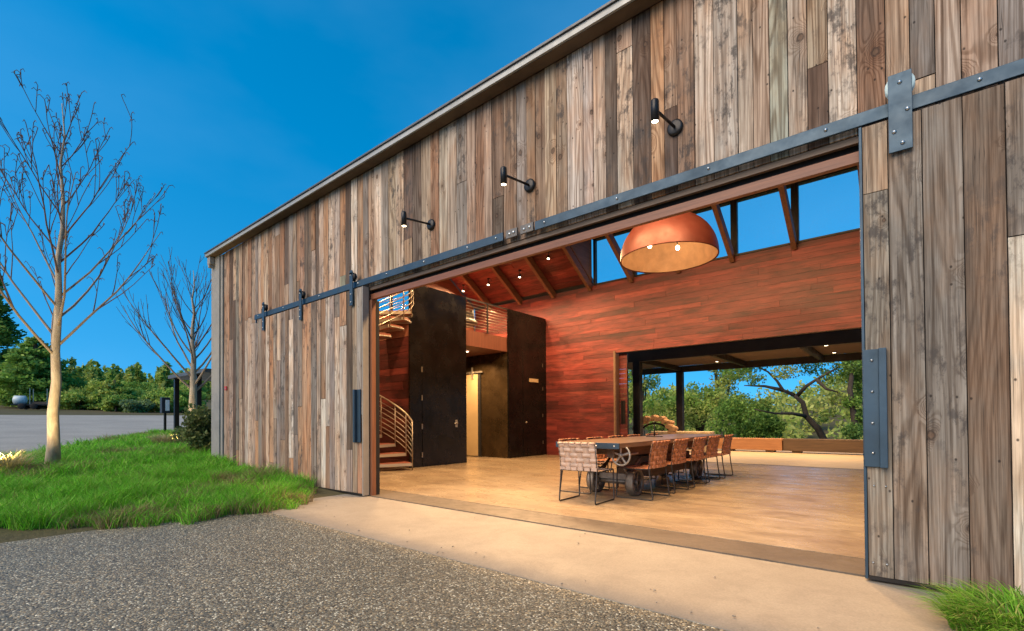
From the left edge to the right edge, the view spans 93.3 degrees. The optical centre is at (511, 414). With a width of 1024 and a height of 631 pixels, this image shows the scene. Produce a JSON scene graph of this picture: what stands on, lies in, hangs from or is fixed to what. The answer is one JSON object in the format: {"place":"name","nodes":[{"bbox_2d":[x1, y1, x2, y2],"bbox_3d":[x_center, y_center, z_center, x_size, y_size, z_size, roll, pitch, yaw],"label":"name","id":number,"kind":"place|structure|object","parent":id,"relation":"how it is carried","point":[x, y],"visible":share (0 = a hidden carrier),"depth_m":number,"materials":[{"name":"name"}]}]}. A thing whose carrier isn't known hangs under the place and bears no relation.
{"place":"outdoors","nodes":[
{"label":"outdoors","id":0,"kind":"place"},
{"bbox_2d":[0,0,859,403],"label":"sky","id":1,"kind":"structure","parent":0,"point":[241,107],"materials":[{"name":"blue"}]},
{"bbox_2d":[0,386,862,542],"bbox_3d":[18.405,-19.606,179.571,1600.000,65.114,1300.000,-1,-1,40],"label":"terrain","id":2,"kind":"structure","parent":0,"point":[8,535],"depth_m":36.19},
{"bbox_2d":[0,268,26,370],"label":"tall conifer","id":3,"kind":"object","parent":2,"relation":"on","point":[8,329],"visible":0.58,"depth_m":60.59,"materials":[{"name":"green plant"}]},
{"bbox_2d":[0,449,52,471],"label":"dry grass tuft","id":4,"kind":"object","parent":2,"relation":"on","point":[9,463],"visible":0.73,"depth_m":7.76,"materials":[{"name":"beige plant"}]},
{"bbox_2d":[11,388,60,408],"bbox_3d":[-39.507,-1.312,40.216,2.970,1.716,1.188,0,-1,-30],"label":"farm trailer","id":5,"kind":"object","parent":2,"relation":"on","point":[20,402],"visible":0.97,"depth_m":39.65,"materials":[{"name":"metal"}]},
{"bbox_2d":[0,336,87,406],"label":"spreading conifer","id":6,"kind":"object","parent":2,"relation":"on","point":[31,368],"visible":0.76,"depth_m":43.20,"materials":[{"name":"green plant"}]},
{"bbox_2d":[60,387,99,409],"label":"bush","id":7,"kind":"object","parent":2,"relation":"on","point":[71,399],"visible":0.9,"depth_m":43.33,"materials":[{"name":"green plant"}]},
{"bbox_2d":[0,69,174,463],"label":"bare tree","id":8,"kind":"object","parent":2,"relation":"on","point":[53,446],"visible":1,"depth_m":8.63,"materials":[{"name":"brown plant"}]},
{"bbox_2d":[0,415,186,452],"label":"gravel drive","id":9,"kind":"structure","parent":2,"relation":"on","point":[21,432],"depth_m":22.50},
{"bbox_2d":[78,378,130,393],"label":"bush","id":10,"kind":"object","parent":2,"relation":"on","point":[92,384],"visible":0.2,"depth_m":44.76,"materials":[{"name":"green plant"}]},
{"bbox_2d":[77,380,139,409],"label":"bush","id":11,"kind":"object","parent":2,"relation":"on","point":[114,391],"visible":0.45,"depth_m":44.83,"materials":[{"name":"green plant"}]},
{"bbox_2d":[100,394,127,411],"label":"bush","id":12,"kind":"object","parent":2,"relation":"on","point":[109,403],"visible":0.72,"depth_m":41.62,"materials":[{"name":"green plant"}]},
{"bbox_2d":[118,399,154,412],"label":"bush","id":13,"kind":"object","parent":2,"relation":"on","point":[136,406],"visible":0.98,"depth_m":41.43,"materials":[{"name":"green plant"}]},
{"bbox_2d":[63,356,210,400],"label":"ridge wood","id":14,"kind":"object","parent":2,"relation":"on","point":[89,371],"visible":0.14,"depth_m":111.03,"materials":[{"name":"green plant"}]},
{"bbox_2d":[121,379,156,394],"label":"bush","id":15,"kind":"object","parent":2,"relation":"on","point":[142,385],"visible":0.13,"depth_m":52.83,"materials":[{"name":"green plant"}]},
{"bbox_2d":[128,387,163,398],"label":"bush","id":16,"kind":"object","parent":2,"relation":"on","point":[152,390],"visible":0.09,"depth_m":47.99,"materials":[{"name":"green plant"}]},
{"bbox_2d":[137,393,173,412],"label":"bush","id":17,"kind":"object","parent":2,"relation":"on","point":[154,398],"visible":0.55,"depth_m":43.34,"materials":[{"name":"green plant"}]},
{"bbox_2d":[0,428,318,530],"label":"tall grass","id":18,"kind":"structure","parent":2,"relation":"on","point":[104,483],"depth_m":6.27,"materials":[{"name":"green plant"}]},
{"bbox_2d":[116,250,210,410],"bbox_3d":[-9.792,-1.995,15.155,2.471,5.970,4.043,-1,-1,40],"label":"bare tree","id":19,"kind":"object","parent":2,"relation":"on","point":[193,346],"visible":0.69,"depth_m":14.93,"materials":[{"name":"brown plant"}]},
{"bbox_2d":[145,433,183,443],"bbox_3d":[-9.932,0.694,13.871,1.604,0.415,1.520,-1,-1,40],"label":"dry grass tuft","id":20,"kind":"object","parent":2,"relation":"on","point":[166,438],"visible":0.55,"depth_m":13.67,"materials":[{"name":"plant"}]},
{"bbox_2d":[160,397,169,431],"bbox_3d":[-14.353,0.133,19.982,0.250,1.700,0.300,-1,-1,40],"label":"keypad post","id":21,"kind":"object","parent":2,"relation":"on","point":[165,405],"visible":0.96,"depth_m":19.92,"materials":[{"name":"metal"}]},
{"bbox_2d":[155,384,207,411],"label":"bush","id":22,"kind":"object","parent":2,"relation":"on","point":[183,397],"visible":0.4,"depth_m":45.07,"materials":[{"name":"green plant"}]},
{"bbox_2d":[168,368,210,429],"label":"pergola","id":23,"kind":"structure","parent":2,"relation":"on","point":[206,375],"depth_m":19.95,"materials":[{"name":"metal"}]},
{"bbox_2d":[171,403,210,451],"bbox_3d":[-7.318,0.445,11.729,1.835,1.476,1.429,-1,-1,40],"label":"corner shrub","id":24,"kind":"object","parent":2,"relation":"on","point":[196,431],"visible":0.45,"depth_m":11.29,"materials":[{"name":"green plant"}]},
{"bbox_2d":[0,510,725,630],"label":"gravel forecourt","id":25,"kind":"structure","parent":2,"relation":"on","point":[266,571],"depth_m":3.05,"materials":[{"name":"grey gravel"}]},
{"bbox_2d":[204,0,1023,595],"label":"barn","id":26,"kind":"structure","parent":2,"relation":"on","point":[910,112],"depth_m":4.25,"materials":[{"name":"wood"}]},
{"bbox_2d":[259,270,368,495],"bbox_3d":[-3.351,-0.448,7.793,3.355,3.188,0.155,-1,-1,40],"label":"sliding door","id":27,"kind":"structure","parent":26,"relation":"in","point":[314,356],"depth_m":7.46,"materials":[{"name":"wood"}]},
{"bbox_2d":[401,211,434,229],"bbox_3d":[-1.135,-2.304,5.782,0.132,0.211,0.451,-1,-1,40],"label":"wall sconce","id":28,"kind":"object","parent":26,"relation":"attached to","point":[430,223],"depth_m":5.72,"materials":[{"name":"metal"}]},
{"bbox_2d":[500,166,534,191],"bbox_3d":[0.044,-2.323,4.807,0.132,0.211,0.451,-1,-1,40],"label":"wall sconce","id":29,"kind":"object","parent":26,"relation":"attached to","point":[529,185],"depth_m":4.76,"materials":[{"name":"metal"}]},
{"bbox_2d":[593,228,632,285],"bbox_3d":[2.785,-4.346,13.273,1.206,1.385,0.100,-1,-1,40],"label":"clerestory window","id":30,"kind":"structure","parent":26,"relation":"in","point":[624,231],"depth_m":13.58,"materials":[{"name":"metal"}]},
{"bbox_2d":[619,353,628,436],"bbox_3d":[2.515,-0.246,13.670,1.660,2.830,0.090,-1,-1,40],"label":"rear sliding door","id":31,"kind":"structure","parent":26,"relation":"in","point":[623,368],"depth_m":13.21,"materials":[{"name":"red wood"}]},
{"bbox_2d":[633,272,652,276],"bbox_3d":[3.725,-4.361,12.495,1.226,1.385,0.100,-1,-1,40],"label":"clerestory window","id":32,"kind":"structure","parent":26,"relation":"in","point":[635,273],"depth_m":12.73,"materials":[{"name":"metal"}]},
{"bbox_2d":[651,98,682,136],"bbox_3d":[1.215,-2.342,3.838,0.132,0.211,0.451,-1,-1,40],"label":"wall sconce","id":33,"kind":"object","parent":26,"relation":"attached to","point":[675,127],"depth_m":3.84,"materials":[{"name":"metal"}]},
{"bbox_2d":[620,212,718,272],"bbox_3d":[2.643,-4.302,8.225,1.600,3.312,1.600,-1,-1,40],"label":"dome pendant","id":34,"kind":"object","parent":26,"relation":"hanging from","point":[685,241],"visible":0.8,"depth_m":8.14,"materials":[{"name":"orange metal"}]},
{"bbox_2d":[691,200,733,260],"bbox_3d":[4.696,-4.377,11.692,1.286,1.385,0.100,-1,-1,40],"label":"clerestory window","id":35,"kind":"structure","parent":26,"relation":"in","point":[731,202],"depth_m":11.29,"materials":[{"name":"metal"}]},
{"bbox_2d":[733,183,794,255],"bbox_3d":[5.671,-4.393,10.886,1.236,1.385,0.100,-1,-1,40],"label":"clerestory window","id":36,"kind":"structure","parent":26,"relation":"in","point":[791,186],"depth_m":10.98,"materials":[{"name":"metal"}]},
{"bbox_2d":[794,165,859,242],"bbox_3d":[6.634,-4.409,10.090,1.256,1.385,0.100,-1,-1,40],"label":"clerestory window","id":37,"kind":"structure","parent":26,"relation":"in","point":[796,185],"depth_m":10.31,"materials":[{"name":"metal"}]},
{"bbox_2d":[858,68,1023,595],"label":"sliding door","id":38,"kind":"structure","parent":26,"relation":"in","point":[941,185],"depth_m":2.88,"materials":[{"name":"wood"}]},
{"bbox_2d":[366,489,864,576],"bbox_3d":[0.471,1.134,5.019,6.900,0.080,0.452,-1,-1,40],"label":"threshold strip","id":39,"kind":"object","parent":2,"relation":"on","point":[825,562],"visible":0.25,"depth_m":4.28,"materials":[{"name":"concrete"}]},
{"bbox_2d":[620,386,645,418],"bbox_3d":[6.264,0.617,27.016,2.437,4.540,2.700,-1,-1,40],"label":"olive tree","id":40,"kind":"object","parent":2,"relation":"on","point":[630,400],"visible":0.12,"depth_m":26.66,"materials":[{"name":"green plant"}]},
{"bbox_2d":[269,494,999,630],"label":"concrete apron","id":41,"kind":"object","parent":2,"relation":"on","point":[754,594],"visible":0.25,"depth_m":3.30,"materials":[{"name":"beige concrete"}]},
{"bbox_2d":[303,495,818,627],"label":"loose pebbles","id":42,"kind":"object","parent":41,"relation":"on","point":[560,583],"visible":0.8,"depth_m":3.78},
{"bbox_2d":[626,368,660,435],"bbox_3d":[9.070,0.590,33.162,2.340,8.596,3.109,-1,-1,40],"label":"airy tree","id":43,"kind":"object","parent":2,"relation":"on","point":[647,381],"visible":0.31,"depth_m":33.08,"materials":[{"name":"green plant"}]},
{"bbox_2d":[643,385,688,433],"bbox_3d":[7.334,0.567,23.968,2.560,4.087,2.499,-1,-1,15],"label":"bright bush","id":44,"kind":"object","parent":2,"relation":"on","point":[668,406],"visible":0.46,"depth_m":23.64,"materials":[{"name":"green plant"}]},
{"bbox_2d":[669,381,729,430],"bbox_3d":[9.610,0.743,25.080,3.214,5.035,2.449,-1,-1,40],"label":"broad tree","id":45,"kind":"object","parent":2,"relation":"on","point":[698,418],"visible":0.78,"depth_m":24.74,"materials":[{"name":"green plant"}]},
{"bbox_2d":[702,363,752,433],"bbox_3d":[12.737,0.538,28.836,2.878,8.479,3.448,-1,-1,40],"label":"tall tree","id":46,"kind":"object","parent":2,"relation":"on","point":[721,382],"visible":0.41,"depth_m":28.53,"materials":[{"name":"green plant"}]},
{"bbox_2d":[704,391,775,437],"bbox_3d":[10.629,0.771,21.864,2.748,3.803,3.090,0,-1,-26],"label":"round bush","id":47,"kind":"object","parent":2,"relation":"on","point":[734,407],"visible":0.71,"depth_m":21.52,"materials":[{"name":"green plant"}]},
{"bbox_2d":[619,364,862,439],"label":"hillside wood","id":48,"kind":"object","parent":2,"relation":"on","point":[781,400],"visible":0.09,"depth_m":128.35,"materials":[{"name":"green plant"}]},
{"bbox_2d":[755,413,787,437],"bbox_3d":[11.200,1.258,20.993,1.226,2.684,1.367,0,-1,-29],"label":"bush","id":49,"kind":"object","parent":2,"relation":"on","point":[775,427],"visible":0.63,"depth_m":20.70,"materials":[{"name":"green plant"}]},
{"bbox_2d":[708,462,863,469],"bbox_3d":[5.490,1.175,11.088,6.900,0.080,0.222,-1,-1,40],"label":"threshold","id":50,"kind":"object","parent":2,"relation":"on","point":[790,466],"visible":0.08,"depth_m":10.51,"materials":[{"name":"concrete"}]},
{"bbox_2d":[719,353,856,438],"bbox_3d":[11.888,-0.559,20.019,6.184,6.661,3.361,0,-1,9],"label":"oak tree","id":51,"kind":"object","parent":2,"relation":"on","point":[813,423],"visible":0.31,"depth_m":19.69,"materials":[{"name":"green plant"}]},
{"bbox_2d":[839,352,862,439],"bbox_3d":[13.675,-0.430,18.569,1.754,5.778,2.275,-1,-1,40],"label":"leafy tree","id":52,"kind":"object","parent":2,"relation":"on","point":[853,401],"visible":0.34,"depth_m":18.42,"materials":[{"name":"green plant"}]},
{"bbox_2d":[897,575,1023,630],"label":"grass clump","id":53,"kind":"object","parent":2,"relation":"on","point":[971,610],"visible":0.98,"depth_m":2.37,"materials":[{"name":"green plant"}]},
{"bbox_2d":[983,620,1023,630],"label":"grass clump","id":54,"kind":"object","parent":2,"relation":"on","point":[1007,627],"visible":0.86,"depth_m":2.12,"materials":[{"name":"green plant"}]},
{"bbox_2d":[466,310,477,330],"bbox_3d":[-1.322,-2.521,13.179,0.790,0.803,0.850,-1,-1,40],"label":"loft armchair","id":55,"kind":"object","parent":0,"point":[470,320],"visible":0.2,"depth_m":13.13,"materials":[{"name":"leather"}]},
{"bbox_2d":[380,455,864,558],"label":"hall floor","id":56,"kind":"structure","parent":0,"point":[820,510],"depth_m":6.43,"materials":[{"name":"brown wood"}]},
{"bbox_2d":[379,290,413,469],"bbox_3d":[-2.943,-1.004,9.910,1.941,4.353,2.070,-1,-1,40],"label":"spiral stair","id":57,"kind":"object","parent":56,"relation":"on","point":[389,320],"visible":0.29,"depth_m":10.06,"materials":[{"name":"metal"}]},
{"bbox_2d":[377,286,546,467],"bbox_3d":[-1.706,-0.943,13.565,3.006,4.295,5.160,-1,-1,40],"label":"steel clad room","id":58,"kind":"object","parent":56,"relation":"on","point":[455,401],"visible":0.52,"depth_m":11.83,"materials":[{"name":"metal"}]},
{"bbox_2d":[421,357,461,464],"bbox_3d":[-1.615,-0.078,11.358,0.075,2.450,1.275,-1,-1,40],"label":"door","id":59,"kind":"structure","parent":58,"relation":"in","point":[441,397],"depth_m":11.35,"materials":[{"name":"metal"}]},
{"bbox_2d":[466,368,481,455],"bbox_3d":[-1.359,-0.089,14.248,1.350,2.560,0.075,-1,-1,40],"label":"recessed door","id":60,"kind":"structure","parent":58,"relation":"in","point":[473,381],"depth_m":14.03,"materials":[{"name":"wood"}]},
{"bbox_2d":[523,352,543,455],"bbox_3d":[0.637,-0.309,14.107,0.049,2.950,0.950,-1,-1,40],"label":"door","id":61,"kind":"structure","parent":58,"relation":"in","point":[533,443],"depth_m":14.08,"materials":[{"name":"metal"}]},
{"bbox_2d":[558,438,609,493],"bbox_3d":[1.048,0.732,7.085,0.573,0.760,0.536,-1,-1,41],"label":"woven chair","id":62,"kind":"object","parent":56,"relation":"on","point":[575,439],"visible":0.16,"depth_m":7.09,"materials":[{"name":"beige leather"}]},
{"bbox_2d":[557,442,614,504],"bbox_3d":[0.950,0.722,6.201,0.536,0.760,0.573,-1,-1,38],"label":"woven chair","id":63,"kind":"object","parent":56,"relation":"on","point":[577,452],"visible":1,"depth_m":6.01,"materials":[{"name":"leather"}]},
{"bbox_2d":[586,437,624,488],"bbox_3d":[1.538,0.736,7.644,0.573,0.760,0.536,-1,-1,39],"label":"woven chair","id":64,"kind":"object","parent":56,"relation":"on","point":[603,458],"visible":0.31,"depth_m":7.79,"materials":[{"name":"beige leather"}]},
{"bbox_2d":[608,435,651,479],"bbox_3d":[2.002,0.740,8.229,0.574,0.760,0.536,-1,-1,40],"label":"woven chair","id":65,"kind":"object","parent":56,"relation":"on","point":[618,436],"visible":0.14,"depth_m":8.31,"materials":[{"name":"beige leather"}]},
{"bbox_2d":[556,434,723,495],"bbox_3d":[2.333,0.740,7.827,0.988,0.750,4.279,-1,-1,40],"label":"cart table","id":66,"kind":"object","parent":56,"relation":"on","point":[630,450],"visible":0.7,"depth_m":6.85,"materials":[{"name":"brown wood"}]},
{"bbox_2d":[646,422,662,436],"bbox_3d":[2.399,0.243,8.137,0.260,0.255,0.100,-1,-1,40],"label":"candle stand","id":67,"kind":"object","parent":66,"relation":"on","point":[654,432],"visible":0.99,"depth_m":8.13,"materials":[{"name":"metal"}]},
{"bbox_2d":[616,440,670,500],"bbox_3d":[1.773,0.720,6.483,0.574,0.760,0.536,-1,-1,41],"label":"woven chair","id":68,"kind":"object","parent":56,"relation":"on","point":[659,448],"visible":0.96,"depth_m":6.31,"materials":[{"name":"beige leather"}]},
{"bbox_2d":[627,434,667,478],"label":"woven chair","id":69,"kind":"object","parent":56,"relation":"on","point":[634,435],"visible":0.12,"depth_m":8.88,"materials":[{"name":"beige leather"}]},
{"bbox_2d":[646,433,683,474],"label":"woven chair","id":70,"kind":"object","parent":56,"relation":"on","point":[658,434],"visible":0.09,"depth_m":9.44,"materials":[{"name":"beige leather"}]},
{"bbox_2d":[641,438,689,493],"bbox_3d":[2.245,0.724,7.060,0.574,0.760,0.536,-1,-1,40],"label":"woven chair","id":71,"kind":"object","parent":56,"relation":"on","point":[678,454],"visible":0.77,"depth_m":6.87,"materials":[{"name":"beige leather"}]},
{"bbox_2d":[661,437,707,487],"bbox_3d":[2.732,0.728,7.623,0.574,0.760,0.536,-1,-1,41],"label":"woven chair","id":72,"kind":"object","parent":56,"relation":"on","point":[697,449],"visible":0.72,"depth_m":7.43,"materials":[{"name":"beige leather"}]},
{"bbox_2d":[678,435,720,482],"bbox_3d":[3.196,0.732,8.206,0.574,0.760,0.536,-1,-1,41],"label":"woven chair","id":73,"kind":"object","parent":56,"relation":"on","point":[712,446],"visible":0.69,"depth_m":8.00,"materials":[{"name":"beige leather"}]},
{"bbox_2d":[701,434,733,477],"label":"woven chair","id":74,"kind":"object","parent":56,"relation":"on","point":[726,444],"visible":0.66,"depth_m":8.57,"materials":[{"name":"brown leather"}]},
{"bbox_2d":[619,328,863,468],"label":"patio","id":75,"kind":"structure","parent":0,"point":[812,347],"depth_m":14.19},
{"bbox_2d":[632,415,677,433],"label":"firewood arch","id":76,"kind":"structure","parent":75,"relation":"on","point":[670,427],"depth_m":14.78,"materials":[{"name":"wood"}]},
{"bbox_2d":[650,431,714,452],"bbox_3d":[5.516,0.864,15.676,1.900,0.660,0.560,-1,-1,36],"label":"stone bench","id":77,"kind":"object","parent":75,"relation":"on","point":[685,432],"visible":0.17,"depth_m":15.29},
{"bbox_2d":[688,437,783,451],"bbox_3d":[7.233,0.972,16.008,3.120,0.430,0.400,-1,-1,40],"label":"timber bench","id":78,"kind":"object","parent":75,"relation":"on","point":[770,444],"visible":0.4,"depth_m":15.32,"materials":[{"name":"brown wood"}]},
{"bbox_2d":[783,438,862,452],"bbox_3d":[10.481,0.918,13.322,5.250,0.430,0.400,-1,-1,40],"label":"timber bench","id":79,"kind":"object","parent":75,"relation":"on","point":[794,445],"visible":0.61,"depth_m":14.17,"materials":[{"name":"brown wood"}]}
]}

